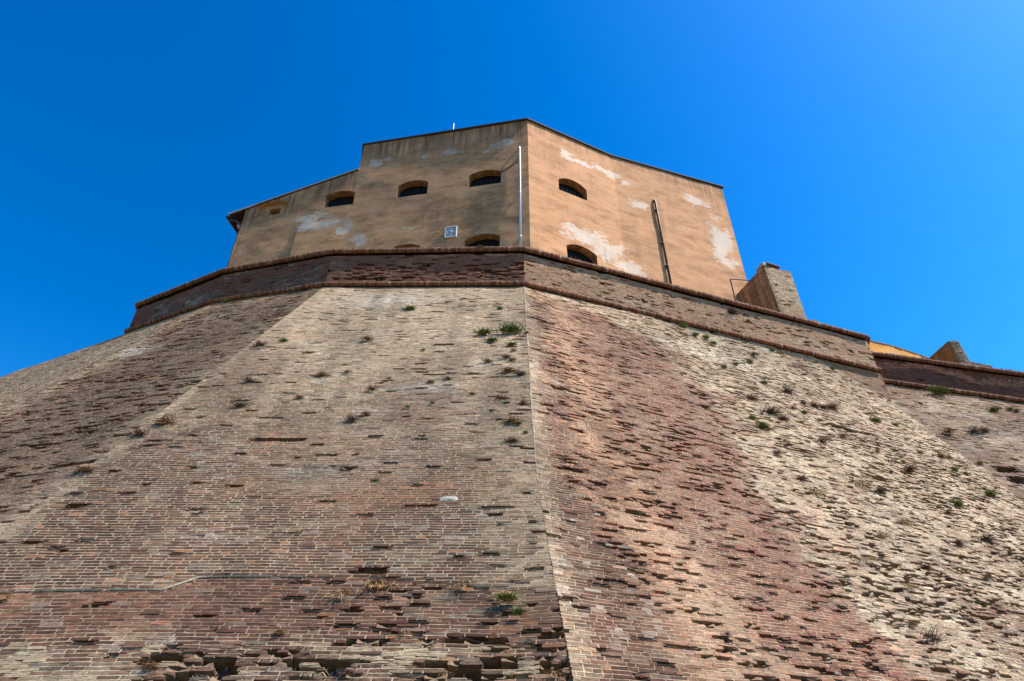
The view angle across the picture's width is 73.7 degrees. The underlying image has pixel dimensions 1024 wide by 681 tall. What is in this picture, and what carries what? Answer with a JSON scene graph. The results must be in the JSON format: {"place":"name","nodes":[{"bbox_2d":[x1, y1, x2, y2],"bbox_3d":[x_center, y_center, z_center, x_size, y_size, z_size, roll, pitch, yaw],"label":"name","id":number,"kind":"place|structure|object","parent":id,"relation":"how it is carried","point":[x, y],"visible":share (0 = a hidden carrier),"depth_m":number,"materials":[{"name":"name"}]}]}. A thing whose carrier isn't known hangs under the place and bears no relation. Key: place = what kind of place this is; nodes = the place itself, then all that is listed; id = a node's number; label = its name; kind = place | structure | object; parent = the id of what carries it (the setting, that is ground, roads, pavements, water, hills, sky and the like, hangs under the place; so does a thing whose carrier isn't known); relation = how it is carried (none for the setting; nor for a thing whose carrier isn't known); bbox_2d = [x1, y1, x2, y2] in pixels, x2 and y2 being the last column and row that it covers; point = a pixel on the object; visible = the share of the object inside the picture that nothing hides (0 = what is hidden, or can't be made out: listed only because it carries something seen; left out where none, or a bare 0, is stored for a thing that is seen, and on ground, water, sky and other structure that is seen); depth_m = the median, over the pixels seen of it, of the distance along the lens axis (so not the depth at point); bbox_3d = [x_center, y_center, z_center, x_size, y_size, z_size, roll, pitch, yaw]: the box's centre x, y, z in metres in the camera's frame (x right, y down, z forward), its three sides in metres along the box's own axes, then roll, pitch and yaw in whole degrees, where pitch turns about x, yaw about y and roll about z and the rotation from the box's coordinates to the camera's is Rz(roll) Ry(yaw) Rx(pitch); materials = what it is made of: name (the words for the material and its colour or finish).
{"place":"outdoors","nodes":[
{"label":"outdoors","id":0,"kind":"place"},
{"bbox_2d":[0,0,1023,376],"label":"sky","id":1,"kind":"structure","parent":0,"point":[870,152],"materials":[{"name":"blue"}]},
{"label":"ground","id":2,"kind":"structure","parent":0,"visible":0},
{"bbox_2d":[0,246,1023,680],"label":"bastion","id":3,"kind":"object","parent":2,"relation":"on","point":[612,482],"visible":0.98,"depth_m":13.02,"materials":[{"name":"brick"}]},
{"bbox_2d":[0,593,14,600],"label":"straw clump","id":4,"kind":"object","parent":3,"relation":"attached to","point":[8,597],"visible":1,"depth_m":9.30,"materials":[{"name":"beige plant"}]},
{"bbox_2d":[68,463,95,473],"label":"dry tuft","id":5,"kind":"object","parent":3,"relation":"attached to","point":[84,469],"visible":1,"depth_m":12.40,"materials":[{"name":"brown plant"}]},
{"bbox_2d":[122,427,152,436],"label":"dry tuft","id":6,"kind":"object","parent":3,"relation":"attached to","point":[137,433],"visible":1,"depth_m":13.65,"materials":[{"name":"brown plant"}]},
{"bbox_2d":[139,661,163,670],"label":"dry tuft","id":7,"kind":"object","parent":3,"relation":"attached to","point":[149,665],"visible":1,"depth_m":8.18,"materials":[{"name":"beige plant"}]},
{"bbox_2d":[147,414,176,424],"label":"dry tuft","id":8,"kind":"object","parent":3,"relation":"attached to","point":[163,420],"visible":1,"depth_m":14.15,"materials":[{"name":"brown plant"}]},
{"bbox_2d":[230,401,251,407],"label":"dry tuft","id":9,"kind":"object","parent":3,"relation":"attached to","point":[238,404],"visible":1,"depth_m":14.85,"materials":[{"name":"brown plant"}]},
{"bbox_2d":[239,375,258,382],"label":"dry tuft","id":10,"kind":"object","parent":3,"relation":"attached to","point":[249,380],"visible":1,"depth_m":16.11,"materials":[{"name":"brown plant"}]},
{"bbox_2d":[250,338,267,345],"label":"dry tuft","id":11,"kind":"object","parent":3,"relation":"attached to","point":[260,344],"visible":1,"depth_m":18.35,"materials":[{"name":"brown plant"}]},
{"bbox_2d":[268,628,289,634],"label":"dry tuft","id":12,"kind":"object","parent":3,"relation":"on","point":[279,630],"visible":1,"depth_m":8.70,"materials":[{"name":"brown plant"}]},
{"bbox_2d":[278,337,287,341],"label":"green wall plant","id":13,"kind":"object","parent":3,"relation":"attached to","point":[284,340],"depth_m":18.63,"materials":[{"name":"green plant"}]},
{"bbox_2d":[277,526,302,532],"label":"straw clump","id":14,"kind":"object","parent":3,"relation":"attached to","point":[293,529],"visible":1,"depth_m":10.70,"materials":[{"name":"beige plant"}]},
{"bbox_2d":[293,394,303,398],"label":"dry tuft","id":15,"kind":"object","parent":3,"relation":"attached to","point":[298,396],"visible":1,"depth_m":15.26,"materials":[{"name":"brown plant"}]},
{"bbox_2d":[315,371,328,375],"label":"dry tuft","id":16,"kind":"object","parent":3,"relation":"attached to","point":[322,374],"visible":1,"depth_m":16.44,"materials":[{"name":"brown plant"}]},
{"bbox_2d":[322,585,359,602],"bbox_3d":[-2.356,3.442,9.252,0.601,0.298,0.241,-3,-37,5],"label":"straw clump","id":17,"kind":"object","parent":3,"relation":"on","point":[339,593],"visible":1,"depth_m":9.34,"materials":[{"name":"beige plant"}]},
{"bbox_2d":[336,667,359,676],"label":"dry tuft","id":18,"kind":"object","parent":3,"relation":"on","point":[345,672],"visible":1,"depth_m":8.08,"materials":[{"name":"beige plant"}]},
{"bbox_2d":[342,412,360,422],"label":"dry tuft","id":19,"kind":"object","parent":3,"relation":"attached to","point":[351,418],"visible":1,"depth_m":14.19,"materials":[{"name":"brown plant"}]},
{"bbox_2d":[361,411,370,415],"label":"dry tuft","id":20,"kind":"object","parent":3,"relation":"attached to","point":[365,412],"visible":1,"depth_m":14.47,"materials":[{"name":"brown plant"}]},
{"bbox_2d":[361,335,375,340],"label":"dry tuft","id":21,"kind":"object","parent":3,"relation":"attached to","point":[367,339],"visible":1,"depth_m":18.73,"materials":[{"name":"brown plant"}]},
{"bbox_2d":[366,383,378,390],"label":"dry tuft","id":22,"kind":"object","parent":3,"relation":"attached to","point":[369,387],"visible":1,"depth_m":15.64,"materials":[{"name":"brown plant"}]},
{"bbox_2d":[347,576,400,591],"bbox_3d":[-1.892,3.369,9.421,0.814,0.294,0.239,12,-38,-15],"label":"straw clump","id":23,"kind":"object","parent":3,"relation":"on","point":[383,583],"visible":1,"depth_m":9.52,"materials":[{"name":"beige plant"}]},
{"bbox_2d":[400,304,416,309],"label":"green wall plant","id":24,"kind":"object","parent":3,"relation":"attached to","point":[409,307],"depth_m":21.15,"materials":[{"name":"green plant"}]},
{"bbox_2d":[438,668,454,675],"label":"straw clump","id":25,"kind":"object","parent":3,"relation":"on","point":[449,672],"visible":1,"depth_m":8.08,"materials":[{"name":"beige plant"}]},
{"bbox_2d":[447,577,474,591],"bbox_3d":[-0.694,3.379,9.422,0.527,0.285,0.222,-3,-37,4],"label":"straw clump","id":26,"kind":"object","parent":3,"relation":"attached to","point":[467,584],"visible":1,"depth_m":9.50,"materials":[{"name":"beige plant"}]},
{"bbox_2d":[473,327,492,335],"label":"green wall plant","id":27,"kind":"object","parent":3,"relation":"attached to","point":[483,331],"depth_m":19.07,"materials":[{"name":"green plant"}]},
{"bbox_2d":[226,118,746,300],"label":"barracks","id":28,"kind":"structure","parent":3,"relation":"on","point":[529,182],"depth_m":31.40,"materials":[{"name":"paint"}]},
{"bbox_2d":[254,201,287,216],"bbox_3d":[-11.301,-6.077,32.419,1.530,0.948,0.561,-6,-37,8],"label":"window","id":29,"kind":"structure","parent":28,"relation":"in","point":[274,207],"depth_m":32.51,"materials":[{"name":"beige paint"}]},
{"bbox_2d":[323,191,354,207],"bbox_3d":[-7.974,-6.500,31.854,1.430,1.017,0.372,-6,-37,8],"label":"window","id":30,"kind":"structure","parent":28,"relation":"in","point":[339,198],"depth_m":32.10,"materials":[{"name":"glass"}]},
{"bbox_2d":[393,244,419,247],"bbox_3d":[-4.543,-3.599,28.915,1.410,0.978,0.412,-6,-37,8],"label":"window","id":31,"kind":"structure","parent":28,"relation":"in","point":[404,245],"depth_m":29.11,"materials":[{"name":"metal"}]},
{"bbox_2d":[396,180,427,197],"bbox_3d":[-4.519,-6.861,31.351,1.450,1.037,0.367,-6,-37,8],"label":"window","id":32,"kind":"structure","parent":28,"relation":"in","point":[416,187],"depth_m":31.61,"materials":[{"name":"glass"}]},
{"bbox_2d":[445,226,456,238],"bbox_3d":[-2.584,-4.597,28.932,0.510,0.630,0.070,-6,-37,8],"label":"plaque","id":33,"kind":"object","parent":28,"relation":"attached to","point":[450,231],"visible":1,"depth_m":28.91,"materials":[{"name":"white stone"}]},
{"bbox_2d":[464,234,499,246],"bbox_3d":[-1.216,-3.955,28.468,1.500,1.037,0.357,-6,-37,8],"label":"window","id":34,"kind":"structure","parent":28,"relation":"in","point":[489,240],"depth_m":28.76,"materials":[{"name":"glass"}]},
{"bbox_2d":[469,170,500,186],"bbox_3d":[-1.188,-7.231,30.876,1.480,1.027,0.372,-6,-37,8],"label":"window","id":35,"kind":"structure","parent":28,"relation":"in","point":[485,177],"depth_m":31.13,"materials":[{"name":"glass"}]},
{"bbox_2d":[558,178,586,199],"bbox_3d":[2.710,-6.924,31.466,1.500,1.036,0.365,17,-40,-21],"label":"window","id":36,"kind":"structure","parent":28,"relation":"in","point":[569,186],"depth_m":31.76,"materials":[{"name":"glass"}]},
{"bbox_2d":[567,244,597,264],"bbox_3d":[2.900,-3.529,29.069,1.500,1.067,0.371,17,-40,-21],"label":"window","id":37,"kind":"structure","parent":28,"relation":"in","point":[574,251],"depth_m":29.39,"materials":[{"name":"glass"}]},
{"bbox_2d":[481,611,499,617],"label":"dry tuft","id":38,"kind":"object","parent":3,"relation":"attached to","point":[488,614],"visible":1,"depth_m":8.95,"materials":[{"name":"brown plant"}]},
{"bbox_2d":[482,336,498,341],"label":"green wall plant","id":39,"kind":"object","parent":3,"relation":"attached to","point":[491,339],"depth_m":18.58,"materials":[{"name":"green plant"}]},
{"bbox_2d":[495,393,509,398],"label":"dry tuft","id":40,"kind":"object","parent":3,"relation":"attached to","point":[501,397],"visible":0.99,"depth_m":15.12,"materials":[{"name":"brown plant"}]},
{"bbox_2d":[487,587,519,603],"bbox_3d":[-0.095,3.441,9.190,0.499,0.255,0.182,6,-37,-7],"label":"green wall plant","id":41,"kind":"object","parent":3,"relation":"attached to","point":[506,597],"depth_m":9.22,"materials":[{"name":"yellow plant"}]},
{"bbox_2d":[491,365,519,372],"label":"dry tuft","id":42,"kind":"object","parent":3,"relation":"attached to","point":[507,369],"visible":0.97,"depth_m":16.59,"materials":[{"name":"brown plant"}]},
{"bbox_2d":[499,353,515,357],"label":"dry tuft","id":43,"kind":"object","parent":3,"relation":"attached to","point":[506,356],"visible":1,"depth_m":17.43,"materials":[{"name":"brown plant"}]},
{"bbox_2d":[492,320,524,334],"bbox_3d":[-0.106,-0.362,19.167,1.037,0.573,0.358,1,-37,-2],"label":"green wall plant","id":44,"kind":"object","parent":3,"relation":"attached to","point":[508,328],"depth_m":19.23,"materials":[{"name":"green plant"}]},
{"bbox_2d":[504,341,516,345],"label":"green wall plant","id":45,"kind":"object","parent":3,"relation":"attached to","point":[511,343],"depth_m":18.29,"materials":[{"name":"green plant"}]},
{"bbox_2d":[500,415,522,423],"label":"dry tuft","id":46,"kind":"object","parent":3,"relation":"attached to","point":[510,420],"visible":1,"depth_m":14.09,"materials":[{"name":"brown plant"}]},
{"bbox_2d":[500,435,523,441],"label":"dry tuft","id":47,"kind":"object","parent":3,"relation":"attached to","point":[512,439],"visible":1,"depth_m":13.31,"materials":[{"name":"brown plant"}]},
{"bbox_2d":[510,605,525,615],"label":"green wall plant","id":48,"kind":"object","parent":3,"relation":"attached to","point":[518,611],"depth_m":9.00,"materials":[{"name":"green plant"}]},
{"bbox_2d":[513,368,529,375],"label":"dry tuft","id":49,"kind":"object","parent":3,"relation":"attached to","point":[520,373],"visible":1,"depth_m":16.40,"materials":[{"name":"brown plant"}]},
{"bbox_2d":[514,399,529,403],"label":"dry tuft","id":50,"kind":"object","parent":3,"relation":"attached to","point":[524,401],"visible":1,"depth_m":14.94,"materials":[{"name":"brown plant"}]},
{"bbox_2d":[545,667,565,678],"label":"straw clump","id":51,"kind":"object","parent":3,"relation":"on","point":[554,672],"visible":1,"depth_m":8.06,"materials":[{"name":"beige plant"}]},
{"bbox_2d":[679,322,687,327],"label":"green wall plant","id":52,"kind":"object","parent":3,"relation":"attached to","point":[684,324],"depth_m":25.29,"materials":[{"name":"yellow plant"}]},
{"bbox_2d":[728,307,739,313],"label":"dry tuft","id":53,"kind":"object","parent":3,"relation":"attached to","point":[733,311],"visible":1,"depth_m":26.88,"materials":[{"name":"brown plant"}]},
{"bbox_2d":[730,279,749,300],"bbox_3d":[10.039,-1.710,29.362,1.422,3.071,0.053,21,-41,-26],"label":"iron rail","id":54,"kind":"object","parent":3,"relation":"on","point":[732,285],"visible":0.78,"depth_m":29.48,"materials":[{"name":"grey metal"}]},
{"bbox_2d":[744,394,758,401],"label":"dry tuft","id":55,"kind":"object","parent":3,"relation":"attached to","point":[752,397],"visible":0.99,"depth_m":20.81,"materials":[{"name":"brown plant"}]},
{"bbox_2d":[756,420,771,429],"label":"green wall plant","id":56,"kind":"object","parent":3,"relation":"attached to","point":[765,426],"depth_m":18.70,"materials":[{"name":"green plant"}]},
{"bbox_2d":[737,267,806,324],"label":"cross wall","id":57,"kind":"structure","parent":3,"relation":"on","point":[771,288],"depth_m":29.55,"materials":[{"name":"brick"}]},
{"bbox_2d":[756,262,780,271],"bbox_3d":[11.332,-3.132,30.278,0.897,0.200,0.681,12,-38,-16],"label":"cap tile","id":58,"kind":"object","parent":57,"relation":"on","point":[766,264],"visible":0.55,"depth_m":30.08,"materials":[{"name":"ceramic"}]},
{"bbox_2d":[763,403,784,415],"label":"dry tuft","id":59,"kind":"object","parent":3,"relation":"attached to","point":[769,410],"visible":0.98,"depth_m":20.11,"materials":[{"name":"brown plant"}]},
{"bbox_2d":[772,449,784,455],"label":"dry tuft","id":60,"kind":"object","parent":3,"relation":"attached to","point":[776,451],"visible":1,"depth_m":17.30,"materials":[{"name":"brown plant"}]},
{"bbox_2d":[777,415,792,420],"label":"dry tuft","id":61,"kind":"object","parent":3,"relation":"attached to","point":[783,418],"visible":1,"depth_m":19.97,"materials":[{"name":"brown plant"}]},
{"bbox_2d":[779,385,794,394],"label":"dry tuft","id":62,"kind":"object","parent":3,"relation":"attached to","point":[788,390],"visible":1,"depth_m":22.89,"materials":[{"name":"brown plant"}]},
{"bbox_2d":[793,473,810,480],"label":"dry tuft","id":63,"kind":"object","parent":3,"relation":"on","point":[803,477],"visible":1,"depth_m":16.26,"materials":[{"name":"brown plant"}]},
{"bbox_2d":[808,400,820,407],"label":"dry tuft","id":64,"kind":"object","parent":3,"relation":"attached to","point":[814,404],"visible":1,"depth_m":22.39,"materials":[{"name":"brown plant"}]},
{"bbox_2d":[805,486,831,499],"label":"straw clump","id":65,"kind":"object","parent":3,"relation":"on","point":[813,492],"visible":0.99,"depth_m":15.74,"materials":[{"name":"beige plant"}]},
{"bbox_2d":[815,436,828,443],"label":"dry tuft","id":66,"kind":"object","parent":3,"relation":"attached to","point":[824,441],"visible":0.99,"depth_m":19.30,"materials":[{"name":"brown plant"}]},
{"bbox_2d":[819,403,828,409],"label":"dry tuft","id":67,"kind":"object","parent":3,"relation":"attached to","point":[824,406],"visible":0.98,"depth_m":22.68,"materials":[{"name":"brown plant"}]},
{"bbox_2d":[827,402,840,411],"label":"dry tuft","id":68,"kind":"object","parent":3,"relation":"on","point":[832,406],"visible":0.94,"depth_m":22.97,"materials":[{"name":"brown plant"}]},
{"bbox_2d":[836,432,846,438],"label":"dry tuft","id":69,"kind":"object","parent":3,"relation":"attached to","point":[842,434],"visible":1,"depth_m":20.43,"materials":[{"name":"brown plant"}]},
{"bbox_2d":[846,476,876,487],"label":"straw clump","id":70,"kind":"object","parent":3,"relation":"on","point":[868,483],"visible":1,"depth_m":17.29,"materials":[{"name":"beige plant"}]},
{"bbox_2d":[851,554,878,563],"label":"straw clump","id":71,"kind":"object","parent":3,"relation":"on","point":[868,559],"visible":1,"depth_m":13.54,"materials":[{"name":"beige plant"}]},
{"bbox_2d":[866,414,881,422],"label":"green wall plant","id":72,"kind":"object","parent":3,"relation":"attached to","point":[875,419],"depth_m":23.43,"materials":[{"name":"green plant"}]},
{"bbox_2d":[876,551,886,557],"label":"dry tuft","id":73,"kind":"object","parent":3,"relation":"attached to","point":[880,554],"visible":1,"depth_m":13.90,"materials":[{"name":"brown plant"}]},
{"bbox_2d":[874,485,889,494],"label":"dry tuft","id":74,"kind":"object","parent":3,"relation":"attached to","point":[880,491],"visible":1,"depth_m":17.21,"materials":[{"name":"brown plant"}]},
{"bbox_2d":[868,528,899,542],"bbox_3d":[8.047,4.212,14.678,0.662,0.480,0.333,10,-38,-14],"label":"straw clump","id":75,"kind":"object","parent":3,"relation":"on","point":[884,536],"visible":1,"depth_m":14.77,"materials":[{"name":"beige plant"}]},
{"bbox_2d":[897,581,914,588],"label":"straw clump","id":76,"kind":"object","parent":3,"relation":"attached to","point":[907,585],"visible":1,"depth_m":13.09,"materials":[{"name":"beige plant"}]},
{"bbox_2d":[892,515,923,527],"bbox_3d":[9.210,4.235,15.817,0.783,0.487,0.324,14,-39,-18],"label":"straw clump","id":77,"kind":"object","parent":3,"relation":"on","point":[905,522],"visible":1,"depth_m":15.90,"materials":[{"name":"beige plant"}]},
{"bbox_2d":[901,464,920,472],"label":"dry tuft","id":78,"kind":"object","parent":3,"relation":"attached to","point":[909,468],"visible":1,"depth_m":19.72,"materials":[{"name":"brown plant"}]},
{"bbox_2d":[907,621,919,629],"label":"dry tuft","id":79,"kind":"object","parent":3,"relation":"attached to","point":[910,624],"visible":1,"depth_m":11.79,"materials":[{"name":"brown plant"}]},
{"bbox_2d":[921,563,933,569],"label":"dry tuft","id":80,"kind":"object","parent":3,"relation":"attached to","point":[928,566],"visible":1,"depth_m":14.11,"materials":[{"name":"brown plant"}]},
{"bbox_2d":[920,622,944,643],"bbox_3d":[7.148,4.931,11.524,0.734,0.352,0.274,18,-40,-23],"label":"twiggy bush","id":81,"kind":"object","parent":3,"relation":"on","point":[930,636],"visible":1,"depth_m":11.52,"materials":[{"name":"brown plant"}]},
{"bbox_2d":[935,453,948,458],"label":"dry tuft","id":82,"kind":"object","parent":3,"relation":"attached to","point":[940,455],"visible":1,"depth_m":22.09,"materials":[{"name":"brown plant"}]},
{"bbox_2d":[949,466,959,471],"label":"green wall plant","id":83,"kind":"object","parent":3,"relation":"attached to","point":[953,468],"depth_m":21.25,"materials":[{"name":"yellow plant"}]},
{"bbox_2d":[951,498,965,508],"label":"green wall plant","id":84,"kind":"object","parent":3,"relation":"attached to","point":[959,503],"depth_m":18.33,"materials":[{"name":"green plant"}]},
{"bbox_2d":[953,538,965,546],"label":"dry tuft","id":85,"kind":"object","parent":3,"relation":"attached to","point":[959,543],"visible":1,"depth_m":15.83,"materials":[{"name":"brown plant"}]},
{"bbox_2d":[978,532,997,543],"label":"dry tuft","id":86,"kind":"object","parent":3,"relation":"attached to","point":[988,538],"visible":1,"depth_m":16.67,"materials":[{"name":"brown plant"}]},
{"bbox_2d":[981,574,995,581],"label":"dry tuft","id":87,"kind":"object","parent":3,"relation":"attached to","point":[986,576],"visible":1,"depth_m":14.71,"materials":[{"name":"brown plant"}]},
{"bbox_2d":[984,489,999,497],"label":"green wall plant","id":88,"kind":"object","parent":3,"relation":"attached to","point":[989,493],"depth_m":20.08,"materials":[{"name":"green plant"}]},
{"bbox_2d":[871,351,1023,500],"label":"curtain wall","id":89,"kind":"structure","parent":2,"relation":"on","point":[998,450],"depth_m":27.29,"materials":[{"name":"brick"}]},
{"bbox_2d":[869,340,928,358],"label":"ochre wall","id":90,"kind":"structure","parent":89,"relation":"on","point":[874,346],"depth_m":35.45,"materials":[{"name":"paint"}]},
{"bbox_2d":[925,382,950,395],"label":"green wall plant","id":91,"kind":"object","parent":89,"relation":"attached to","point":[937,390],"depth_m":28.25,"materials":[{"name":"green plant"}]},
{"bbox_2d":[937,428,957,434],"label":"dry tuft","id":92,"kind":"object","parent":89,"relation":"attached to","point":[948,431],"visible":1,"depth_m":24.82,"materials":[{"name":"brown plant"}]},
{"bbox_2d":[928,340,975,371],"bbox_3d":[19.056,2.041,31.550,0.473,1.840,4.811,9,-37,-12],"label":"merlon","id":93,"kind":"object","parent":89,"relation":"attached to","point":[952,351],"visible":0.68,"depth_m":30.16,"materials":[{"name":"brick"}]},
{"bbox_2d":[965,427,981,433],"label":"dry tuft","id":94,"kind":"object","parent":89,"relation":"on","point":[972,430],"visible":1,"depth_m":25.00,"materials":[{"name":"brown plant"}]},
{"bbox_2d":[968,361,998,374],"bbox_3d":[20.294,1.471,29.552,1.139,1.179,0.732,0,-36,0],"label":"stepped brickwork","id":95,"kind":"object","parent":89,"relation":"on","point":[975,363],"visible":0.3,"depth_m":29.42,"materials":[{"name":"brick"}]},
{"bbox_2d":[978,425,992,432],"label":"dry tuft","id":96,"kind":"object","parent":89,"relation":"on","point":[983,429],"visible":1,"depth_m":25.12,"materials":[{"name":"brown plant"}]},
{"bbox_2d":[985,405,1000,411],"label":"green wall plant","id":97,"kind":"object","parent":89,"relation":"attached to","point":[994,409],"depth_m":26.98,"materials":[{"name":"green plant"}]}
]}

